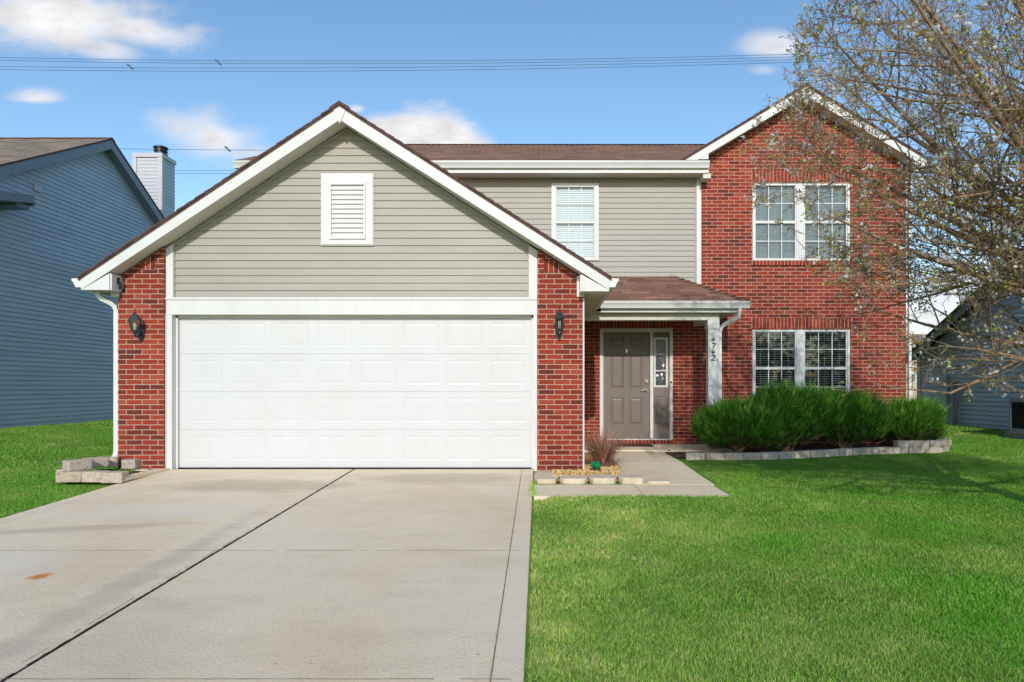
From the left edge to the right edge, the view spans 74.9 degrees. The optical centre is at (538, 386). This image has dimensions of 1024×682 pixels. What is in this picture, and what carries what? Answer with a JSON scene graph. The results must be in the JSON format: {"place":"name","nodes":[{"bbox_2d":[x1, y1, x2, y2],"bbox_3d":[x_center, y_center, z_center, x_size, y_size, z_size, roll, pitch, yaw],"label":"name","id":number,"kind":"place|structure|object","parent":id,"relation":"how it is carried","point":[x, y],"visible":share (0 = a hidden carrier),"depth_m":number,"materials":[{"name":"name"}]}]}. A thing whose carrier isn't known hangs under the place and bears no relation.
{"place":"outdoors","nodes":[
{"label":"outdoors","id":0,"kind":"place"},
{"bbox_2d":[0,469,532,681],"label":"driveway","id":1,"kind":"structure","parent":0,"point":[362,575],"depth_m":4.57,"materials":[{"name":"concrete"}]},
{"bbox_2d":[0,53,1012,70],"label":"power line","id":2,"kind":"object","parent":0,"point":[488,69],"visible":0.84,"depth_m":44.99,"materials":[{"name":"metal"}]},
{"bbox_2d":[0,51,1013,69],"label":"power line","id":3,"kind":"object","parent":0,"point":[457,66],"visible":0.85,"depth_m":44.99,"materials":[{"name":"metal"}]},
{"bbox_2d":[0,45,1022,60],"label":"power line","id":4,"kind":"object","parent":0,"point":[451,60],"visible":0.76,"depth_m":44.99,"materials":[{"name":"metal"}]},
{"bbox_2d":[0,419,1023,681],"bbox_3d":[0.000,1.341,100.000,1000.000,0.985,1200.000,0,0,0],"label":"lawn","id":5,"kind":"structure","parent":0,"point":[920,462],"depth_m":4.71,"materials":[{"name":"plant"}]},
{"bbox_2d":[56,470,87,482],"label":"edging block","id":6,"kind":"structure","parent":5,"relation":"on","point":[68,476],"depth_m":8.03,"materials":[{"name":"beige concrete"}]},
{"bbox_2d":[62,458,92,470],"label":"edging block","id":7,"kind":"structure","parent":6,"relation":"on","point":[77,464],"depth_m":8.18,"materials":[{"name":"grey concrete"}]},
{"bbox_2d":[0,137,175,427],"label":"neighbour house","id":8,"kind":"structure","parent":5,"relation":"on","point":[71,207],"depth_m":15.47,"materials":[{"name":"blue plastic"}]},
{"bbox_2d":[82,470,109,481],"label":"edging block","id":9,"kind":"structure","parent":5,"relation":"on","point":[91,476],"depth_m":8.02,"materials":[{"name":"beige concrete"}]},
{"bbox_2d":[100,471,128,482],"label":"edging block","id":10,"kind":"structure","parent":5,"relation":"on","point":[113,477],"depth_m":8.00,"materials":[{"name":"beige concrete"}]},
{"bbox_2d":[97,469,142,474],"bbox_3d":[-5.495,1.115,8.560,0.810,0.019,0.820,0,0,0],"label":"side bed","id":11,"kind":"object","parent":5,"relation":"on","point":[123,470],"visible":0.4,"depth_m":8.85,"materials":[{"name":"green plant"}]},
{"bbox_2d":[109,456,118,466],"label":"edging block","id":12,"kind":"structure","parent":11,"relation":"on","point":[113,461],"depth_m":8.82,"materials":[{"name":"grey concrete"}]},
{"bbox_2d":[121,459,140,468],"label":"edging block","id":13,"kind":"structure","parent":11,"relation":"on","point":[131,463],"depth_m":8.84,"materials":[{"name":"grey concrete"}]},
{"bbox_2d":[125,468,168,480],"bbox_3d":[-5.240,1.119,8.525,0.520,0.042,0.950,0,0,0],"label":"curb strip","id":14,"kind":"object","parent":5,"relation":"on","point":[147,472],"visible":0.68,"depth_m":8.56,"materials":[{"name":"concrete"}]},
{"bbox_2d":[72,83,929,470],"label":"brick house","id":15,"kind":"structure","parent":5,"relation":"on","point":[338,285],"depth_m":9.16,"materials":[{"name":"red brick"}]},
{"bbox_2d":[118,280,123,289],"bbox_3d":[-5.584,-1.356,8.918,0.070,0.128,0.051,0,0,0],"label":"motion sensor","id":16,"kind":"object","parent":15,"relation":"attached to","point":[121,285],"visible":1,"depth_m":8.89,"materials":[{"name":"grey plastic"}]},
{"bbox_2d":[128,308,144,340],"bbox_3d":[-5.334,-0.824,8.855,0.135,0.429,0.227,0,0,0],"label":"wall lantern","id":17,"kind":"object","parent":15,"relation":"attached to","point":[138,331],"depth_m":8.81,"materials":[{"name":"metal"}]},
{"bbox_2d":[179,317,532,468],"bbox_3d":[-2.510,0.080,9.178,4.864,2.088,0.054,0,0,0],"label":"garage door","id":18,"kind":"structure","parent":15,"relation":"in","point":[255,393],"depth_m":9.16,"materials":[{"name":"white metal"}]},
{"bbox_2d":[554,306,564,338],"bbox_3d":[0.278,-0.854,8.855,0.135,0.429,0.227,0,0,0],"label":"wall lantern","id":19,"kind":"object","parent":15,"relation":"attached to","point":[559,325],"depth_m":8.80,"materials":[{"name":"metal"}]},
{"bbox_2d":[551,183,598,260],"bbox_3d":[0.698,-3.143,12.762,0.902,1.472,0.105,0,0,0],"label":"window","id":20,"kind":"structure","parent":15,"relation":"in","point":[571,209],"depth_m":12.79,"materials":[{"name":"glass"}]},
{"bbox_2d":[603,333,649,437],"bbox_3d":[1.681,-0.026,12.707,0.881,2.021,0.075,0,0,0],"label":"front door","id":21,"kind":"structure","parent":15,"relation":"in","point":[626,356],"depth_m":12.73,"materials":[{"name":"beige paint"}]},
{"bbox_2d":[753,183,798,259],"bbox_3d":[4.516,-3.141,12.765,0.882,1.469,0.105,0,0,0],"label":"window","id":22,"kind":"structure","parent":15,"relation":"in","point":[767,237],"depth_m":12.79,"materials":[{"name":"glass"}]},
{"bbox_2d":[753,330,798,393],"bbox_3d":[4.516,-0.356,12.766,0.882,1.469,0.109,0,0,0],"label":"window","id":23,"kind":"structure","parent":15,"relation":"in","point":[796,332],"depth_m":12.73,"materials":[{"name":"white paint"}]},
{"bbox_2d":[802,183,849,259],"bbox_3d":[5.475,-3.141,12.765,0.916,1.469,0.105,0,0,0],"label":"window","id":24,"kind":"structure","parent":15,"relation":"in","point":[837,202],"depth_m":12.79,"materials":[{"name":"glass"}]},
{"bbox_2d":[802,330,849,393],"bbox_3d":[5.475,-0.356,12.766,0.916,1.469,0.109,0,0,0],"label":"window","id":25,"kind":"structure","parent":15,"relation":"in","point":[847,332],"depth_m":12.73,"materials":[{"name":"white paint"}]},
{"bbox_2d":[534,471,557,483],"bbox_3d":[0.096,1.149,8.479,0.297,0.062,0.823,0,0,0],"label":"flat stone","id":26,"kind":"object","parent":5,"relation":"on","point":[543,477],"visible":0.85,"depth_m":8.23,"materials":[{"name":"beige stone"}]},
{"bbox_2d":[534,452,621,480],"bbox_3d":[0.547,1.121,9.810,1.195,0.059,3.380,0,0,0],"label":"pebble bed","id":27,"kind":"object","parent":5,"relation":"on","point":[587,471],"visible":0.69,"depth_m":8.77,"materials":[{"name":"beige gravel"}]},
{"bbox_2d":[560,475,586,483],"bbox_3d":[0.430,1.144,8.225,0.337,0.072,0.344,0,0,0],"label":"flat stone","id":28,"kind":"object","parent":27,"relation":"on","point":[572,479],"visible":0.99,"depth_m":8.07,"materials":[{"name":"grey stone"}]},
{"bbox_2d":[590,461,601,471],"bbox_3d":[0.760,1.055,8.855,0.177,0.141,0.172,0,0,0],"label":"glass ornament","id":29,"kind":"object","parent":27,"relation":"on","point":[594,465],"visible":0.92,"depth_m":8.80,"materials":[{"name":"green glass"}]},
{"bbox_2d":[588,474,615,483],"bbox_3d":[0.789,1.141,8.238,0.346,0.077,0.352,0,0,0],"label":"flat stone","id":30,"kind":"object","parent":27,"relation":"on","point":[601,479],"visible":0.99,"depth_m":8.08,"materials":[{"name":"grey stone"}]},
{"bbox_2d":[584,425,640,467],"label":"ornamental grass","id":31,"kind":"object","parent":27,"relation":"on","point":[602,451],"depth_m":9.27,"materials":[{"name":"brown plant"}]},
{"bbox_2d":[617,474,644,483],"bbox_3d":[1.137,1.139,8.226,0.322,0.082,0.341,0,0,0],"label":"flat stone","id":32,"kind":"object","parent":27,"relation":"on","point":[630,479],"visible":1,"depth_m":8.08,"materials":[{"name":"grey stone"}]},
{"bbox_2d":[533,451,730,500],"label":"walkway","id":33,"kind":"structure","parent":5,"relation":"on","point":[681,476],"depth_m":8.03,"materials":[{"name":"concrete"}]},
{"bbox_2d":[646,479,670,483],"bbox_3d":[1.466,1.159,8.146,0.298,0.042,0.181,0,0,0],"label":"flat stone","id":34,"kind":"object","parent":33,"relation":"on","point":[657,481],"visible":0.99,"depth_m":8.07,"materials":[{"name":"grey stone"}]},
{"bbox_2d":[584,444,731,452],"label":"porch slab","id":35,"kind":"structure","parent":5,"relation":"on","point":[664,448],"depth_m":11.78,"materials":[{"name":"concrete"}]},
{"bbox_2d":[611,443,653,446],"bbox_3d":[1.725,1.079,12.370,0.750,0.017,0.500,0,0,0],"label":"doormat","id":36,"kind":"object","parent":35,"relation":"on","point":[639,444],"visible":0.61,"depth_m":12.18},
{"bbox_2d":[685,452,704,459],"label":"edging block","id":37,"kind":"structure","parent":5,"relation":"on","point":[695,456],"depth_m":10.38,"materials":[{"name":"grey concrete"}]},
{"bbox_2d":[705,452,723,459],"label":"edging block","id":38,"kind":"structure","parent":5,"relation":"on","point":[714,456],"depth_m":10.40,"materials":[{"name":"grey concrete"}]},
{"bbox_2d":[724,452,742,459],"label":"edging block","id":39,"kind":"structure","parent":5,"relation":"on","point":[733,455],"depth_m":10.41,"materials":[{"name":"grey concrete"}]},
{"bbox_2d":[742,452,760,459],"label":"edging block","id":40,"kind":"structure","parent":5,"relation":"on","point":[751,455],"depth_m":10.45,"materials":[{"name":"grey concrete"}]},
{"bbox_2d":[758,452,777,459],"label":"edging block","id":41,"kind":"structure","parent":5,"relation":"on","point":[768,455],"depth_m":10.52,"materials":[{"name":"grey concrete"}]},
{"bbox_2d":[665,444,893,457],"bbox_3d":[4.755,1.105,11.625,5.190,0.030,2.250,0,0,0],"label":"mulch bed","id":42,"kind":"object","parent":5,"relation":"on","point":[806,447],"visible":0.3,"depth_m":12.04,"materials":[{"name":"soil"}]},
{"bbox_2d":[689,391,784,452],"bbox_3d":[3.331,0.565,11.162,1.633,1.094,1.398,0,0,29],"label":"juniper shrub","id":43,"kind":"object","parent":42,"relation":"on","point":[738,425],"visible":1,"depth_m":10.86,"materials":[{"name":"green plant"}]},
{"bbox_2d":[744,372,837,450],"bbox_3d":[4.273,0.413,11.431,1.970,1.394,1.404,0,0,0],"label":"juniper shrub","id":44,"kind":"object","parent":42,"relation":"on","point":[799,410],"visible":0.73,"depth_m":11.23,"materials":[{"name":"green plant"}]},
{"bbox_2d":[807,383,898,447],"bbox_3d":[5.368,0.481,11.761,1.931,1.261,1.407,0,0,0],"label":"juniper shrub","id":45,"kind":"object","parent":42,"relation":"on","point":[859,418],"visible":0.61,"depth_m":11.48,"materials":[{"name":"green plant"}]},
{"bbox_2d":[881,392,953,443],"bbox_3d":[6.823,0.564,12.131,1.375,1.092,1.104,0,0,0],"label":"juniper shrub","id":46,"kind":"object","parent":42,"relation":"on","point":[922,418],"visible":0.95,"depth_m":11.91,"materials":[{"name":"green plant"}]},
{"bbox_2d":[777,451,793,458],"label":"edging block","id":47,"kind":"structure","parent":5,"relation":"on","point":[785,455],"depth_m":10.60,"materials":[{"name":"grey concrete"}]},
{"bbox_2d":[790,451,809,457],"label":"edging block","id":48,"kind":"structure","parent":5,"relation":"on","point":[801,454],"depth_m":10.69,"materials":[{"name":"grey concrete"}]},
{"bbox_2d":[805,450,824,457],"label":"edging block","id":49,"kind":"structure","parent":5,"relation":"on","point":[817,453],"depth_m":10.80,"materials":[{"name":"grey concrete"}]},
{"bbox_2d":[823,449,838,456],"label":"edging block","id":50,"kind":"structure","parent":5,"relation":"on","point":[831,452],"depth_m":10.91,"materials":[{"name":"grey concrete"}]},
{"bbox_2d":[836,448,851,455],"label":"edging block","id":51,"kind":"structure","parent":5,"relation":"on","point":[844,451],"depth_m":11.03,"materials":[{"name":"grey concrete"}]},
{"bbox_2d":[848,448,865,454],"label":"edging block","id":52,"kind":"structure","parent":5,"relation":"on","point":[858,451],"depth_m":11.15,"materials":[{"name":"grey concrete"}]},
{"bbox_2d":[862,447,878,454],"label":"edging block","id":53,"kind":"structure","parent":5,"relation":"on","point":[872,450],"depth_m":11.26,"materials":[{"name":"grey concrete"}]},
{"bbox_2d":[737,0,1023,401],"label":"flowering pear tree","id":54,"kind":"object","parent":5,"relation":"on","point":[996,245],"visible":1,"depth_m":5.13,"materials":[{"name":"brown plant"}]},
{"bbox_2d":[876,447,893,453],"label":"edging block","id":55,"kind":"structure","parent":5,"relation":"on","point":[886,450],"depth_m":11.36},
{"bbox_2d":[893,447,908,452],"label":"edging block","id":56,"kind":"structure","parent":5,"relation":"on","point":[901,450],"depth_m":11.46,"materials":[{"name":"grey concrete"}]},
{"bbox_2d":[893,440,912,446],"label":"edging block","id":57,"kind":"structure","parent":56,"relation":"on","point":[902,443],"depth_m":11.50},
{"bbox_2d":[906,334,926,398],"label":"house","id":58,"kind":"structure","parent":5,"relation":"on","point":[915,379],"depth_m":40.00,"materials":[{"name":"paint"}]},
{"bbox_2d":[906,373,916,382],"bbox_3d":[22.267,-0.533,39.955,0.700,0.600,0.070,0,0,0],"label":"window","id":59,"kind":"structure","parent":58,"relation":"in","point":[914,381],"depth_m":39.92,"materials":[{"name":"white paint"}]},
{"bbox_2d":[908,447,924,452],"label":"edging block","id":60,"kind":"structure","parent":5,"relation":"on","point":[916,449],"depth_m":11.50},
{"bbox_2d":[909,440,928,446],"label":"edging block","id":61,"kind":"structure","parent":60,"relation":"on","point":[920,443],"depth_m":11.54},
{"bbox_2d":[924,447,939,452],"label":"edging block","id":62,"kind":"structure","parent":5,"relation":"on","point":[932,449],"depth_m":11.54,"materials":[{"name":"grey stone"}]},
{"bbox_2d":[926,440,945,446],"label":"edging block","id":63,"kind":"structure","parent":62,"relation":"on","point":[937,443],"depth_m":11.57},
{"bbox_2d":[940,446,948,452],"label":"edging block","id":64,"kind":"structure","parent":5,"relation":"on","point":[945,449],"depth_m":11.65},
{"bbox_2d":[937,439,951,445],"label":"edging block","id":65,"kind":"structure","parent":64,"relation":"on","point":[948,442],"depth_m":11.76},
{"bbox_2d":[906,248,1023,429],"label":"neighbour house","id":66,"kind":"structure","parent":5,"relation":"on","point":[987,410],"depth_m":15.02,"materials":[{"name":"blue plastic"}]},
{"bbox_2d":[1004,397,1023,439],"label":"air conditioner","id":67,"kind":"object","parent":5,"relation":"on","point":[1016,418],"visible":0.98,"depth_m":12.52,"materials":[{"name":"black metal"}]},
{"bbox_2d":[0,0,1023,333],"label":"sky","id":68,"kind":"structure","parent":0,"point":[246,109],"materials":[{"name":"blue"}]},
{"bbox_2d":[3,48,1021,64],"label":"power line","id":69,"kind":"object","parent":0,"point":[218,62],"visible":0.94,"depth_m":44.99,"materials":[{"name":"metal"}]},
{"bbox_2d":[175,165,942,173],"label":"power line","id":70,"kind":"object","parent":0,"point":[215,173],"visible":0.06,"depth_m":44.99,"materials":[{"name":"metal"}]},
{"bbox_2d":[168,143,950,151],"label":"power line","id":71,"kind":"object","parent":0,"point":[230,150],"visible":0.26,"depth_m":44.99,"materials":[{"name":"metal"}]},
{"bbox_2d":[175,161,1011,170],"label":"power line","id":72,"kind":"object","parent":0,"point":[230,170],"visible":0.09,"depth_m":44.99,"materials":[{"name":"metal"}]},
{"bbox_3d":[-5.808,1.078,8.290,0.182,0.125,0.277,0,0,7],"label":"edging block","id":73,"kind":"object","parent":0,"visible":0},
{"bbox_2d":[82,456,108,467],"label":"edging block","id":74,"kind":"structure","parent":73,"relation":"on","point":[101,461],"depth_m":8.52,"materials":[{"name":"grey concrete"}]}
]}

